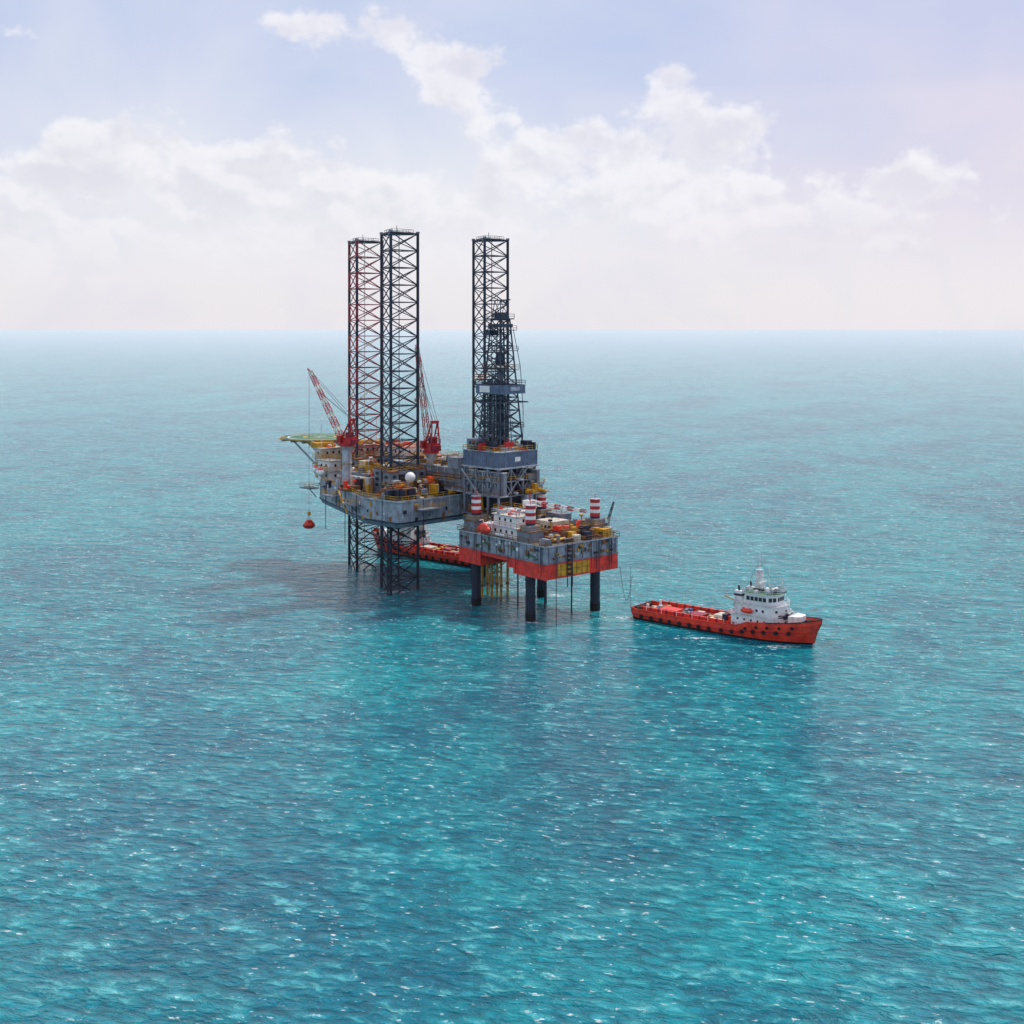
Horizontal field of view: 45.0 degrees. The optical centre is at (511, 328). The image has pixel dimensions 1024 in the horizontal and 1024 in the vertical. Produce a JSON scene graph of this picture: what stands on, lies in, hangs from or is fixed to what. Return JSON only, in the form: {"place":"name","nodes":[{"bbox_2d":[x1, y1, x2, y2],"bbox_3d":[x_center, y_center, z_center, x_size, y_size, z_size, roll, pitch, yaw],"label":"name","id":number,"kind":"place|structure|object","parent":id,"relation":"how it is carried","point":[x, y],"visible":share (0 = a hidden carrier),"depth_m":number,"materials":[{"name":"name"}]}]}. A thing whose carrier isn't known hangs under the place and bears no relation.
{"place":"outdoors","nodes":[
{"label":"outdoors","id":0,"kind":"place"},
{"bbox_2d":[0,330,1023,1023],"bbox_3d":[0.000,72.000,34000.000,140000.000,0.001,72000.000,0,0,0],"label":"sea water","id":1,"kind":"structure","parent":0,"point":[266,756],"depth_m":239.35,"materials":[{"name":"teal liquid"}]},
{"bbox_2d":[348,237,383,570],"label":"leg","id":2,"kind":"object","parent":1,"relation":"in","point":[356,257],"visible":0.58,"depth_m":372.72,"materials":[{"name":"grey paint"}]},
{"bbox_2d":[380,225,419,594],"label":"leg","id":3,"kind":"object","parent":1,"relation":"in","point":[390,250],"visible":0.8,"depth_m":341.18,"materials":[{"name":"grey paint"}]},
{"bbox_2d":[299,476,544,594],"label":"hull","id":4,"kind":"object","parent":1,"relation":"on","point":[368,508],"visible":0.59,"depth_m":331.46,"materials":[{"name":"grey paint"}]},
{"bbox_2d":[279,433,371,462],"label":"helideck","id":5,"kind":"object","parent":4,"relation":"on","point":[310,439],"visible":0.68,"depth_m":384.11,"materials":[{"name":"grey paint"}]},
{"bbox_2d":[307,368,357,515],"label":"pedestal crane","id":6,"kind":"object","parent":4,"relation":"on","point":[347,442],"visible":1,"depth_m":347.12,"materials":[{"name":"red paint"}]},
{"bbox_2d":[303,516,315,528],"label":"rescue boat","id":7,"kind":"object","parent":6,"relation":"hanging from","point":[309,524],"visible":1,"depth_m":356.62,"materials":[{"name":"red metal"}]},
{"bbox_2d":[341,452,388,466],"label":"jack house","id":8,"kind":"structure","parent":4,"relation":"on","point":[354,461],"depth_m":372.46,"materials":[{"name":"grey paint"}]},
{"bbox_2d":[312,419,462,480],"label":"accommodation block","id":9,"kind":"structure","parent":4,"relation":"on","point":[328,460],"depth_m":373.86,"materials":[{"name":"grey paint"}]},
{"bbox_2d":[373,463,426,490],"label":"jack house","id":10,"kind":"structure","parent":4,"relation":"on","point":[381,476],"depth_m":340.69,"materials":[{"name":"grey paint"}]},
{"bbox_2d":[322,451,532,500],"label":"deck equipment","id":11,"kind":"object","parent":4,"relation":"on","point":[362,476],"visible":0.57,"depth_m":337.40,"materials":[{"name":"yellow paint"}]},
{"bbox_2d":[414,345,440,474],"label":"pedestal crane","id":12,"kind":"object","parent":4,"relation":"on","point":[432,448],"visible":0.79,"depth_m":344.50,"materials":[{"name":"red paint"}]},
{"bbox_2d":[392,450,540,497],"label":"cantilever","id":13,"kind":"object","parent":4,"relation":"on","point":[451,479],"visible":0.42,"depth_m":336.44,"materials":[{"name":"grey paint"}]},
{"bbox_2d":[447,434,549,516],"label":"drill floor","id":14,"kind":"structure","parent":13,"relation":"on","point":[510,458],"depth_m":329.31,"materials":[{"name":"grey paint"}]},
{"bbox_2d":[473,290,527,448],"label":"derrick","id":15,"kind":"object","parent":14,"relation":"on","point":[500,388],"visible":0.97,"depth_m":331.90,"materials":[{"name":"grey paint"}]},
{"bbox_2d":[371,525,495,566],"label":"supply vessel","id":16,"kind":"object","parent":1,"relation":"on","point":[441,553],"visible":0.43,"depth_m":389.19,"materials":[{"name":"red paint"}]},
{"bbox_2d":[472,232,508,576],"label":"leg","id":17,"kind":"object","parent":1,"relation":"in","point":[484,240],"visible":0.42,"depth_m":366.32,"materials":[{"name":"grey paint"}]},
{"bbox_2d":[481,496,508,597],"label":"wellhead conductors","id":18,"kind":"object","parent":1,"relation":"in","point":[497,582],"visible":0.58,"depth_m":332.68,"materials":[{"name":"yellow paint"}]},
{"bbox_2d":[457,485,631,626],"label":"jackup service platform","id":19,"kind":"structure","parent":1,"relation":"in","point":[540,541],"depth_m":309.80,"materials":[{"name":"grey paint"}]},
{"bbox_2d":[631,553,822,644],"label":"supply vessel","id":20,"kind":"object","parent":1,"relation":"on","point":[760,612],"visible":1,"depth_m":287.84,"materials":[{"name":"red paint"}]},
{"bbox_2d":[0,0,1023,329],"label":"sky","id":21,"kind":"structure","parent":0,"point":[165,164],"materials":[{"name":"white"}]}
]}

